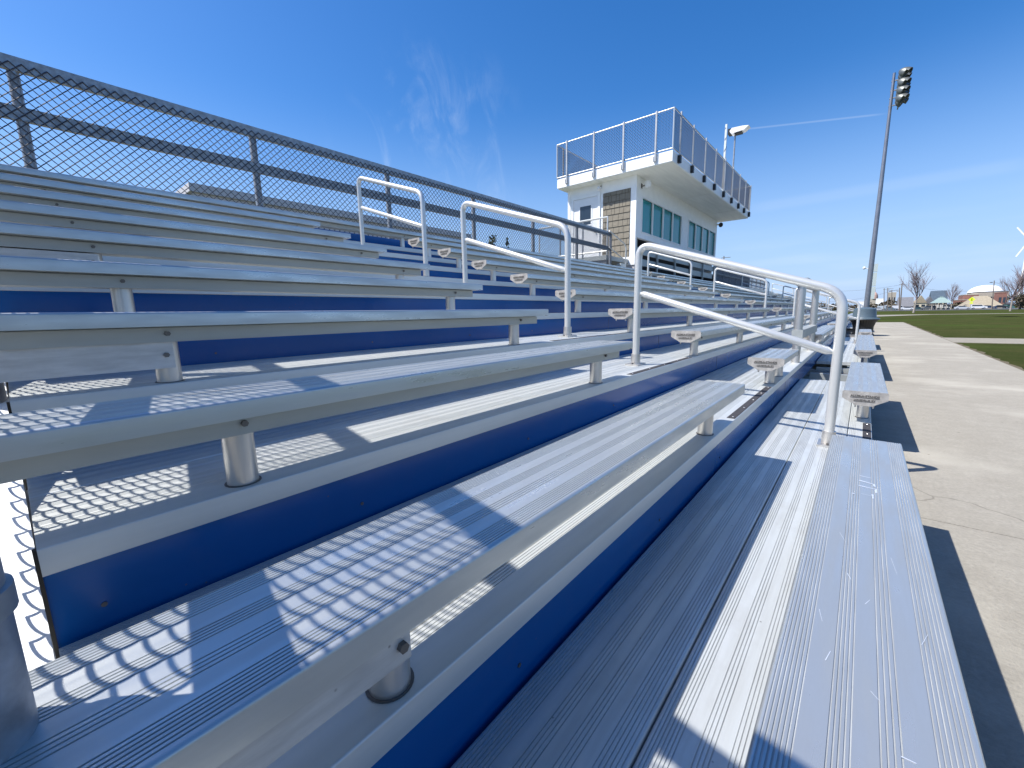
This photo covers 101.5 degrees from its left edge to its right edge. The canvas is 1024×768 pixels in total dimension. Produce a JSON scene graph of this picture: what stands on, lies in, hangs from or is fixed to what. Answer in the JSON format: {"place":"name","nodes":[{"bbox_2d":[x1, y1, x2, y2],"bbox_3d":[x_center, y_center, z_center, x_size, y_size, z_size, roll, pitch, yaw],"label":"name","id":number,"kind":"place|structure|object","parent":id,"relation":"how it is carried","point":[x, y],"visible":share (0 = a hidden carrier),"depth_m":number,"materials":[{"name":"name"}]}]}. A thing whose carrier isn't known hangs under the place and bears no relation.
{"place":"outdoors","nodes":[
{"label":"outdoors","id":0,"kind":"place"},
{"bbox_2d":[175,182,471,240],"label":"gym building","id":1,"kind":"structure","parent":0,"point":[269,199],"depth_m":20.82,"materials":[{"name":"grey metal"}]},
{"bbox_2d":[0,0,1023,306],"label":"sky","id":2,"kind":"structure","parent":0,"point":[479,96],"materials":[{"name":"blue"}]},
{"bbox_2d":[870,289,877,305],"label":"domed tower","id":3,"kind":"structure","parent":0,"point":[873,301],"depth_m":357.08,"materials":[{"name":"white stone"}]},
{"bbox_2d":[875,298,883,303],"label":"white warehouse","id":4,"kind":"structure","parent":0,"point":[879,300],"depth_m":312.08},
{"bbox_2d":[886,292,895,305],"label":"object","id":5,"kind":"structure","parent":0,"point":[893,295],"depth_m":380.35,"materials":[{"name":"beige metal"}]},
{"bbox_2d":[802,322,1023,767],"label":"concrete walkway","id":6,"kind":"structure","parent":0,"point":[948,416],"depth_m":2.28,"materials":[{"name":"grey concrete"}]},
{"bbox_2d":[0,382,43,765],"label":"chain link fence","id":7,"kind":"object","parent":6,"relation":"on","point":[19,718],"visible":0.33,"depth_m":0.37,"materials":[{"name":"metal"}]},
{"bbox_2d":[848,307,879,335],"bbox_3d":[12.381,-2.195,14.717,0.860,0.995,0.860,7,12,39],"label":"base","id":8,"kind":"object","parent":6,"relation":"on","point":[869,319],"visible":0.74,"depth_m":14.46,"materials":[{"name":"grey plastic"}]},
{"bbox_2d":[830,306,1023,368],"bbox_3d":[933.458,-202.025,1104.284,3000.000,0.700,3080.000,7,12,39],"label":"grass field","id":9,"kind":"structure","parent":0,"point":[966,323],"depth_m":21.19,"materials":[{"name":"green plant"}]},
{"bbox_2d":[481,235,496,244],"bbox_3d":[-2.048,-8.396,34.677,2.968,7.341,3.247,7,12,39],"label":"pine tree","id":10,"kind":"object","parent":9,"relation":"on","point":[492,238],"visible":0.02,"depth_m":33.32,"materials":[{"name":"green plant"}]},
{"bbox_2d":[863,67,912,306],"bbox_3d":[28.846,-14.203,32.504,1.532,18.150,2.426,7,12,39],"label":"floodlight mast","id":11,"kind":"object","parent":9,"relation":"on","point":[903,80],"visible":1,"depth_m":32.15,"materials":[{"name":"metal"}]},
{"bbox_2d":[818,300,964,309],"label":"distant hedge line","id":12,"kind":"object","parent":9,"relation":"on","point":[955,304],"visible":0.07,"depth_m":243.73,"materials":[{"name":"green plant"}]},
{"bbox_2d":[896,297,913,309],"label":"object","id":13,"kind":"structure","parent":9,"relation":"on","point":[907,301],"depth_m":225.92,"materials":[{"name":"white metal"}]},
{"bbox_2d":[899,262,935,312],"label":"bare tree","id":14,"kind":"object","parent":9,"relation":"on","point":[915,279],"visible":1,"depth_m":62.01,"materials":[{"name":"brown plant"}]},
{"bbox_2d":[913,295,926,306],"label":"house","id":15,"kind":"structure","parent":9,"relation":"on","point":[921,302],"depth_m":226.93,"materials":[{"name":"beige"}]},
{"bbox_2d":[925,297,934,305],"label":"house","id":16,"kind":"structure","parent":9,"relation":"on","point":[928,300],"depth_m":235.44,"materials":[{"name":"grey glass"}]},
{"bbox_2d":[929,290,947,303],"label":"mansion","id":17,"kind":"structure","parent":9,"relation":"on","point":[934,295],"depth_m":239.38,"materials":[{"name":"blue stone"}]},
{"bbox_2d":[944,283,960,301],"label":"bare tree","id":18,"kind":"object","parent":9,"relation":"on","point":[955,290],"visible":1,"depth_m":205.05,"materials":[{"name":"brown plant"}]},
{"bbox_2d":[953,299,967,303],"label":"brick building","id":19,"kind":"structure","parent":9,"relation":"on","point":[958,301],"depth_m":224.66,"materials":[{"name":"brown brick"}]},
{"bbox_2d":[904,322,1023,370],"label":"soil edge","id":20,"kind":"object","parent":9,"relation":"on","point":[1005,362],"visible":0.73,"depth_m":8.96,"materials":[{"name":"brown soil"}]},
{"bbox_2d":[958,294,978,299],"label":"brick building","id":21,"kind":"structure","parent":9,"relation":"on","point":[965,296],"depth_m":233.05,"materials":[{"name":"brown brick"}]},
{"bbox_2d":[958,296,1001,308],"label":"tan roofed hall","id":22,"kind":"structure","parent":9,"relation":"on","point":[983,300],"depth_m":205.45,"materials":[{"name":"beige"}]},
{"bbox_2d":[967,291,1009,301],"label":"arena base","id":23,"kind":"object","parent":9,"relation":"on","point":[987,293],"visible":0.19,"depth_m":231.14,"materials":[{"name":"beige"}]},
{"bbox_2d":[967,285,1003,292],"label":"domed roof","id":24,"kind":"structure","parent":23,"relation":"on","point":[985,288],"depth_m":257.53,"materials":[{"name":"white"}]},
{"bbox_2d":[999,271,1023,310],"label":"bare tree","id":25,"kind":"object","parent":9,"relation":"on","point":[1021,280],"visible":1,"depth_m":61.81,"materials":[{"name":"brown plant"}]},
{"bbox_2d":[1001,266,1023,294],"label":"bare tree","id":26,"kind":"object","parent":9,"relation":"on","point":[1018,275],"visible":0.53,"depth_m":166.18,"materials":[{"name":"brown plant"}]},
{"bbox_2d":[1007,293,1023,308],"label":"evergreen shrub","id":27,"kind":"object","parent":9,"relation":"on","point":[1018,300],"visible":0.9,"depth_m":95.46,"materials":[{"name":"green plant"}]},
{"bbox_2d":[1015,227,1023,294],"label":"wind turbine","id":28,"kind":"object","parent":9,"relation":"on","point":[1019,252],"visible":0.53,"depth_m":505.78,"materials":[{"name":"white metal"}]},
{"bbox_2d":[848,308,1023,311],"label":"road","id":29,"kind":"structure","parent":0,"point":[949,309],"depth_m":161.87,"materials":[{"name":"grey asphalt"}]},
{"bbox_2d":[899,283,903,310],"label":"utility pole","id":30,"kind":"object","parent":29,"relation":"on","point":[901,295],"visible":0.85,"depth_m":144.77,"materials":[{"name":"grey wood"}]},
{"bbox_2d":[921,305,935,309],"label":"parked car","id":31,"kind":"object","parent":29,"relation":"on","point":[929,307],"visible":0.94,"depth_m":181.05,"materials":[{"name":"paint"}]},
{"bbox_2d":[929,296,952,309],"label":"pavilion","id":32,"kind":"structure","parent":29,"relation":"on","point":[941,300],"depth_m":177.59,"materials":[{"name":"metal"}]},
{"bbox_2d":[935,305,949,309],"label":"parked car","id":33,"kind":"object","parent":29,"relation":"on","point":[942,307],"visible":0.44,"depth_m":182.66,"materials":[{"name":"paint"}]},
{"bbox_2d":[954,306,969,308],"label":"parked car","id":34,"kind":"object","parent":29,"relation":"on","point":[961,307],"visible":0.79,"depth_m":166.78,"materials":[{"name":"paint"}]},
{"bbox_2d":[971,305,987,308],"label":"parked car","id":35,"kind":"object","parent":29,"relation":"on","point":[977,306],"visible":0.96,"depth_m":170.64,"materials":[{"name":"paint"}]},
{"bbox_2d":[989,281,994,308],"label":"utility pole","id":36,"kind":"object","parent":29,"relation":"on","point":[992,295],"visible":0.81,"depth_m":138.06,"materials":[{"name":"grey wood"}]},
{"bbox_2d":[994,305,1009,307],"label":"parked car","id":37,"kind":"object","parent":29,"relation":"on","point":[1000,306],"visible":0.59,"depth_m":182.31,"materials":[{"name":"paint"}]},
{"bbox_2d":[877,313,1022,316],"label":"path","id":38,"kind":"structure","parent":0,"point":[938,314],"depth_m":47.13,"materials":[{"name":"concrete"}]},
{"bbox_2d":[944,338,1023,343],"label":"side path","id":39,"kind":"structure","parent":0,"point":[989,340],"depth_m":11.74,"materials":[{"name":"concrete"}]},
{"bbox_2d":[994,292,1007,303],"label":"brick building","id":40,"kind":"structure","parent":0,"point":[1000,297],"depth_m":218.56,"materials":[{"name":"red brick"}]},
{"bbox_2d":[1002,302,1014,307],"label":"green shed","id":41,"kind":"structure","parent":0,"point":[1007,304],"depth_m":188.84,"materials":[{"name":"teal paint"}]},
{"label":"gravel bed","id":42,"kind":"structure","parent":0,"visible":0},
{"bbox_2d":[0,228,871,767],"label":"grandstand","id":43,"kind":"object","parent":42,"relation":"on","point":[634,618],"visible":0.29,"depth_m":1.18,"materials":[{"name":"metal"}]},
{"bbox_2d":[0,173,319,228],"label":"aluminium bench","id":44,"kind":"object","parent":43,"relation":"on","point":[41,184],"visible":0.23,"depth_m":3.49,"materials":[{"name":"metal"}]},
{"bbox_2d":[0,184,350,241],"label":"aluminium bench","id":45,"kind":"object","parent":43,"relation":"on","point":[33,196],"visible":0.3,"depth_m":3.09,"materials":[{"name":"metal"}]},
{"bbox_2d":[0,200,386,258],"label":"aluminium bench","id":46,"kind":"object","parent":43,"relation":"on","point":[34,214],"visible":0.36,"depth_m":2.70,"materials":[{"name":"metal"}]},
{"bbox_2d":[0,222,429,278],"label":"aluminium bench","id":47,"kind":"object","parent":43,"relation":"on","point":[25,240],"visible":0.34,"depth_m":2.24,"materials":[{"name":"metal"}]},
{"bbox_2d":[0,255,482,311],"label":"aluminium bench","id":48,"kind":"object","parent":43,"relation":"on","point":[120,281],"visible":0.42,"depth_m":1.83,"materials":[{"name":"metal"}]},
{"bbox_2d":[0,309,547,382],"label":"aluminium bench","id":49,"kind":"object","parent":43,"relation":"on","point":[37,346],"visible":0.96,"depth_m":1.31,"materials":[{"name":"metal"}]},
{"bbox_2d":[0,52,611,264],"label":"chain link fence","id":50,"kind":"object","parent":43,"relation":"on","point":[17,110],"visible":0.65,"depth_m":4.86,"materials":[{"name":"metal"}]},
{"bbox_2d":[0,340,632,487],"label":"aluminium bench","id":51,"kind":"object","parent":43,"relation":"on","point":[37,443],"visible":0.96,"depth_m":0.99,"materials":[{"name":"metal"}]},
{"bbox_2d":[0,164,649,275],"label":"aluminium bench","id":52,"kind":"object","parent":43,"relation":"on","point":[349,226],"visible":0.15,"depth_m":4.63,"materials":[{"name":"metal"}]},
{"bbox_2d":[0,380,744,767],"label":"aluminium bench","id":53,"kind":"object","parent":43,"relation":"on","point":[266,666],"visible":0.99,"depth_m":0.53,"materials":[{"name":"metal"}]},
{"bbox_2d":[357,176,428,275],"bbox_3d":[-1.424,-1.861,4.895,1.317,1.296,0.150,7,12,39],"label":"handrail","id":54,"kind":"object","parent":43,"relation":"on","point":[419,193],"visible":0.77,"depth_m":4.73,"materials":[{"name":"metal"}]},
{"bbox_2d":[460,201,576,336],"bbox_3d":[-0.007,-1.096,3.837,1.317,1.296,0.150,7,12,39],"label":"handrail","id":55,"kind":"object","parent":43,"relation":"on","point":[563,227],"visible":0.84,"depth_m":3.65,"materials":[{"name":"metal"}]},
{"bbox_2d":[408,237,647,275],"bbox_3d":[1.152,-2.409,8.669,0.247,0.242,7.804,7,12,39],"label":"aluminium bench","id":56,"kind":"object","parent":43,"relation":"on","point":[431,244],"visible":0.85,"depth_m":6.55,"materials":[{"name":"metal"}]},
{"bbox_2d":[438,248,668,281],"bbox_3d":[1.625,-2.155,8.317,0.247,0.242,7.804,7,12,39],"label":"aluminium bench","id":57,"kind":"object","parent":43,"relation":"on","point":[453,253],"visible":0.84,"depth_m":6.15,"materials":[{"name":"metal"}]},
{"bbox_2d":[471,260,692,288],"bbox_3d":[2.097,-1.900,7.964,0.247,0.242,7.804,7,12,39],"label":"aluminium bench","id":58,"kind":"object","parent":43,"relation":"on","point":[492,267],"visible":0.86,"depth_m":5.97,"materials":[{"name":"metal"}]},
{"bbox_2d":[510,273,717,297],"bbox_3d":[2.569,-1.645,7.612,0.247,0.242,7.804,7,12,39],"label":"aluminium bench","id":59,"kind":"object","parent":43,"relation":"on","point":[532,280],"visible":0.86,"depth_m":5.73,"materials":[{"name":"metal"}]},
{"bbox_2d":[609,230,626,266],"bbox_3d":[3.196,-3.889,12.639,0.042,1.299,1.155,7,12,39],"label":"stair rail","id":60,"kind":"object","parent":43,"relation":"on","point":[624,245],"visible":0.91,"depth_m":12.72,"materials":[{"name":"metal"}]},
{"bbox_2d":[555,289,743,312],"bbox_3d":[3.042,-1.390,7.259,0.247,0.242,7.804,7,12,39],"label":"aluminium bench","id":61,"kind":"object","parent":43,"relation":"on","point":[577,296],"visible":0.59,"depth_m":5.07,"materials":[{"name":"metal"}]},
{"bbox_2d":[647,251,691,289],"bbox_3d":[4.438,-3.138,11.829,1.317,1.296,0.150,7,12,39],"label":"handrail","id":62,"kind":"object","parent":43,"relation":"on","point":[688,261],"visible":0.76,"depth_m":11.73,"materials":[{"name":"metal"}]},
{"bbox_2d":[636,240,714,281],"bbox_3d":[6.998,-4.704,17.212,0.105,1.292,9.370,7,12,39],"label":"guard rail","id":63,"kind":"object","parent":43,"relation":"on","point":[703,267],"visible":0.43,"depth_m":16.74,"materials":[{"name":"metal"}]},
{"bbox_2d":[608,308,772,331],"bbox_3d":[3.514,-1.135,6.907,0.247,0.242,7.804,7,12,39],"label":"aluminium bench","id":64,"kind":"object","parent":43,"relation":"on","point":[623,313],"visible":0.93,"depth_m":4.67,"materials":[{"name":"metal"}]},
{"bbox_2d":[657,276,737,288],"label":"aluminium bench","id":65,"kind":"object","parent":43,"relation":"on","point":[674,279],"visible":0.49,"depth_m":14.12,"materials":[{"name":"metal"}]},
{"bbox_2d":[649,272,772,292],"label":"aluminium bench","id":66,"kind":"object","parent":43,"relation":"on","point":[651,274],"visible":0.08,"depth_m":15.62,"materials":[{"name":"metal"}]},
{"bbox_2d":[677,281,752,292],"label":"aluminium bench","id":67,"kind":"object","parent":43,"relation":"on","point":[704,285],"visible":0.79,"depth_m":14.09,"materials":[{"name":"metal"}]},
{"bbox_2d":[671,316,794,355],"bbox_3d":[3.986,-0.880,6.555,0.247,0.242,7.804,7,12,39],"label":"aluminium bench","id":68,"kind":"object","parent":43,"relation":"on","point":[693,336],"visible":0.91,"depth_m":4.04,"materials":[{"name":"metal"}]},
{"bbox_2d":[698,287,771,297],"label":"aluminium bench","id":69,"kind":"object","parent":43,"relation":"on","point":[720,291],"visible":0.74,"depth_m":13.95,"materials":[{"name":"metal"}]},
{"bbox_2d":[625,243,847,447],"bbox_3d":[1.410,-0.332,2.780,1.317,1.296,0.150,7,12,39],"label":"handrail","id":70,"kind":"object","parent":43,"relation":"on","point":[837,351],"visible":0.98,"depth_m":2.57,"materials":[{"name":"metal"}]},
{"bbox_2d":[715,266,765,289],"bbox_3d":[14.528,-6.339,26.100,0.107,1.287,13.484,7,12,39],"label":"chain link fence","id":71,"kind":"object","parent":43,"relation":"on","point":[728,278],"visible":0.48,"depth_m":24.24,"materials":[{"name":"metal"}]},
{"bbox_2d":[713,268,767,307],"bbox_3d":[5.855,-2.374,10.772,1.317,1.296,0.150,7,12,39],"label":"handrail","id":72,"kind":"object","parent":43,"relation":"on","point":[754,277],"visible":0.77,"depth_m":10.67,"materials":[{"name":"metal"}]},
{"bbox_2d":[721,294,786,302],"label":"aluminium bench","id":73,"kind":"object","parent":43,"relation":"on","point":[728,296],"visible":0.81,"depth_m":13.41,"materials":[{"name":"metal"}]},
{"bbox_2d":[741,276,769,294],"bbox_3d":[12.245,-4.839,21.062,1.317,1.296,0.150,7,12,39],"label":"handrail","id":74,"kind":"object","parent":43,"relation":"on","point":[754,285],"visible":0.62,"depth_m":21.05,"materials":[{"name":"metal"}]},
{"bbox_2d":[745,300,792,307],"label":"aluminium bench","id":75,"kind":"object","parent":43,"relation":"on","point":[752,302],"visible":0.79,"depth_m":12.77,"materials":[{"name":"metal"}]},
{"bbox_2d":[747,348,798,383],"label":"aluminium bench","id":76,"kind":"object","parent":43,"relation":"on","point":[770,362],"visible":1,"depth_m":3.37,"materials":[{"name":"metal"}]},
{"bbox_2d":[771,296,793,299],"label":"aluminium bench","id":77,"kind":"object","parent":43,"relation":"on","point":[780,297],"visible":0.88,"depth_m":22.76,"materials":[{"name":"metal"}]},
{"bbox_2d":[771,283,793,297],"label":"handrail","id":78,"kind":"object","parent":43,"relation":"on","point":[782,291],"visible":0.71,"depth_m":27.95,"materials":[{"name":"metal"}]},
{"bbox_2d":[772,307,810,315],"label":"aluminium bench","id":79,"kind":"object","parent":43,"relation":"on","point":[777,310],"visible":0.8,"depth_m":11.74,"materials":[{"name":"metal"}]},
{"bbox_2d":[782,286,811,301],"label":"handrail","id":80,"kind":"object","parent":43,"relation":"on","point":[783,293],"visible":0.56,"depth_m":20.18,"materials":[{"name":"metal"}]},
{"bbox_2d":[791,278,819,362],"bbox_3d":[3.754,-0.818,5.318,0.104,0.941,1.850,7,12,39],"label":"guard rail","id":81,"kind":"object","parent":43,"relation":"on","point":[799,330],"visible":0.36,"depth_m":4.69,"materials":[{"name":"metal"}]},
{"bbox_2d":[803,312,831,323],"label":"aluminium bench","id":82,"kind":"object","parent":43,"relation":"on","point":[821,314],"visible":0.54,"depth_m":13.33,"materials":[{"name":"metal"}]},
{"bbox_2d":[803,325,834,342],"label":"aluminium bench","id":83,"kind":"object","parent":43,"relation":"on","point":[822,332],"visible":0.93,"depth_m":7.12,"materials":[{"name":"metal"}]},
{"bbox_2d":[791,288,860,343],"bbox_3d":[7.273,-1.609,9.715,1.317,1.296,0.150,7,12,39],"label":"handrail","id":84,"kind":"object","parent":43,"relation":"on","point":[833,312],"visible":0.64,"depth_m":9.57,"materials":[{"name":"metal"}]},
{"bbox_2d":[826,297,862,316],"bbox_3d":[15.079,-3.310,18.948,1.317,1.296,0.150,7,12,39],"label":"handrail","id":85,"kind":"object","parent":43,"relation":"on","point":[836,306],"visible":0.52,"depth_m":19.18,"materials":[{"name":"metal"}]},
{"bbox_2d":[858,329,871,334],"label":"aluminium bench","id":86,"kind":"object","parent":43,"relation":"on","point":[865,331],"visible":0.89,"depth_m":9.85,"materials":[{"name":"metal"}]},
{"bbox_2d":[853,335,876,362],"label":"aluminium bench","id":87,"kind":"object","parent":43,"relation":"on","point":[865,348],"visible":0.94,"depth_m":6.04,"materials":[{"name":"metal"}]},
{"bbox_2d":[842,362,888,417],"bbox_3d":[3.087,0.032,3.668,0.247,0.242,2.034,7,12,39],"label":"aluminium bench","id":88,"kind":"object","parent":43,"relation":"on","point":[865,388],"visible":1,"depth_m":3.09,"materials":[{"name":"metal"}]},
{"bbox_2d":[745,435,985,767],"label":"aluminium bench","id":89,"kind":"object","parent":43,"relation":"on","point":[865,671],"visible":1,"depth_m":0.72,"materials":[{"name":"metal"}]},
{"bbox_2d":[538,216,627,318],"bbox_3d":[2.410,-3.296,13.950,2.640,3.786,1.559,7,12,39],"label":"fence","id":90,"kind":"object","parent":42,"relation":"on","point":[617,261],"visible":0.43,"depth_m":12.95,"materials":[{"name":"metal"}]},
{"bbox_2d":[556,107,751,282],"bbox_3d":[6.425,-5.439,17.482,4.113,6.690,10.396,7,12,39],"label":"press box","id":91,"kind":"object","parent":42,"relation":"on","point":[681,203],"visible":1,"depth_m":14.17,"materials":[{"name":"white paint"}]},
{"bbox_2d":[574,196,597,257],"bbox_3d":[2.530,-5.338,14.486,0.930,2.070,0.085,7,12,39],"label":"door","id":92,"kind":"structure","parent":91,"relation":"in","point":[584,209],"depth_m":14.41,"materials":[{"name":"white metal"}]},
{"bbox_2d":[641,180,650,188],"bbox_3d":[4.288,-6.366,13.345,0.310,0.210,0.195,7,12,39],"label":"loudspeaker","id":93,"kind":"object","parent":91,"relation":"attached to","point":[647,184],"visible":1,"depth_m":13.25,"materials":[{"name":"white plastic"}]},
{"bbox_2d":[641,196,653,235],"bbox_3d":[4.514,-5.595,14.010,0.067,1.120,0.920,7,12,39],"label":"window","id":94,"kind":"structure","parent":91,"relation":"in","point":[646,217],"depth_m":14.07,"materials":[{"name":"teal glass"}]},
{"bbox_2d":[652,202,663,239],"bbox_3d":[5.122,-5.727,14.728,0.067,1.120,0.980,7,12,39],"label":"window","id":95,"kind":"structure","parent":91,"relation":"in","point":[658,210],"depth_m":14.81,"materials":[{"name":"teal glass"}]},
{"bbox_2d":[663,207,672,242],"bbox_3d":[5.748,-5.864,15.470,0.067,1.120,0.980,7,12,39],"label":"window","id":96,"kind":"structure","parent":91,"relation":"in","point":[667,227],"depth_m":15.56,"materials":[{"name":"teal glass"}]},
{"bbox_2d":[672,212,681,245],"bbox_3d":[6.388,-6.003,16.226,0.067,1.120,1.020,7,12,39],"label":"window","id":97,"kind":"structure","parent":91,"relation":"in","point":[677,232],"depth_m":16.32,"materials":[{"name":"teal glass"}]},
{"bbox_2d":[687,220,695,249],"bbox_3d":[7.551,-6.257,17.602,0.067,1.120,0.980,7,12,39],"label":"window","id":98,"kind":"structure","parent":91,"relation":"in","point":[691,225],"depth_m":17.67,"materials":[{"name":"teal glass"}]},
{"bbox_2d":[694,223,702,252],"bbox_3d":[8.184,-6.395,18.351,0.067,1.120,1.000,7,12,39],"label":"window","id":99,"kind":"structure","parent":91,"relation":"in","point":[698,243],"depth_m":18.45,"materials":[{"name":"teal glass"}]},
{"bbox_2d":[701,227,709,254],"bbox_3d":[8.823,-6.534,19.107,0.067,1.120,1.000,7,12,39],"label":"window","id":100,"kind":"structure","parent":91,"relation":"in","point":[706,231],"depth_m":19.23,"materials":[{"name":"teal glass"}]},
{"bbox_2d":[707,230,715,256],"bbox_3d":[9.482,-6.677,19.886,0.067,1.120,1.060,7,12,39],"label":"window","id":101,"kind":"structure","parent":91,"relation":"in","point":[711,235],"depth_m":20.00,"materials":[{"name":"teal glass"}]},
{"bbox_2d":[721,124,727,189],"bbox_3d":[8.276,-8.739,16.285,0.102,2.525,0.104,7,12,39],"label":"antenna mast","id":102,"kind":"object","parent":91,"relation":"on","point":[725,143],"visible":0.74,"depth_m":16.17,"materials":[{"name":"metal"}]},
{"bbox_2d":[728,125,750,196],"bbox_3d":[9.273,-9.055,17.240,0.770,2.794,0.360,7,12,39],"label":"floodlight","id":103,"kind":"object","parent":91,"relation":"on","point":[737,131],"visible":0.77,"depth_m":17.02,"materials":[{"name":"metal"}]}
]}

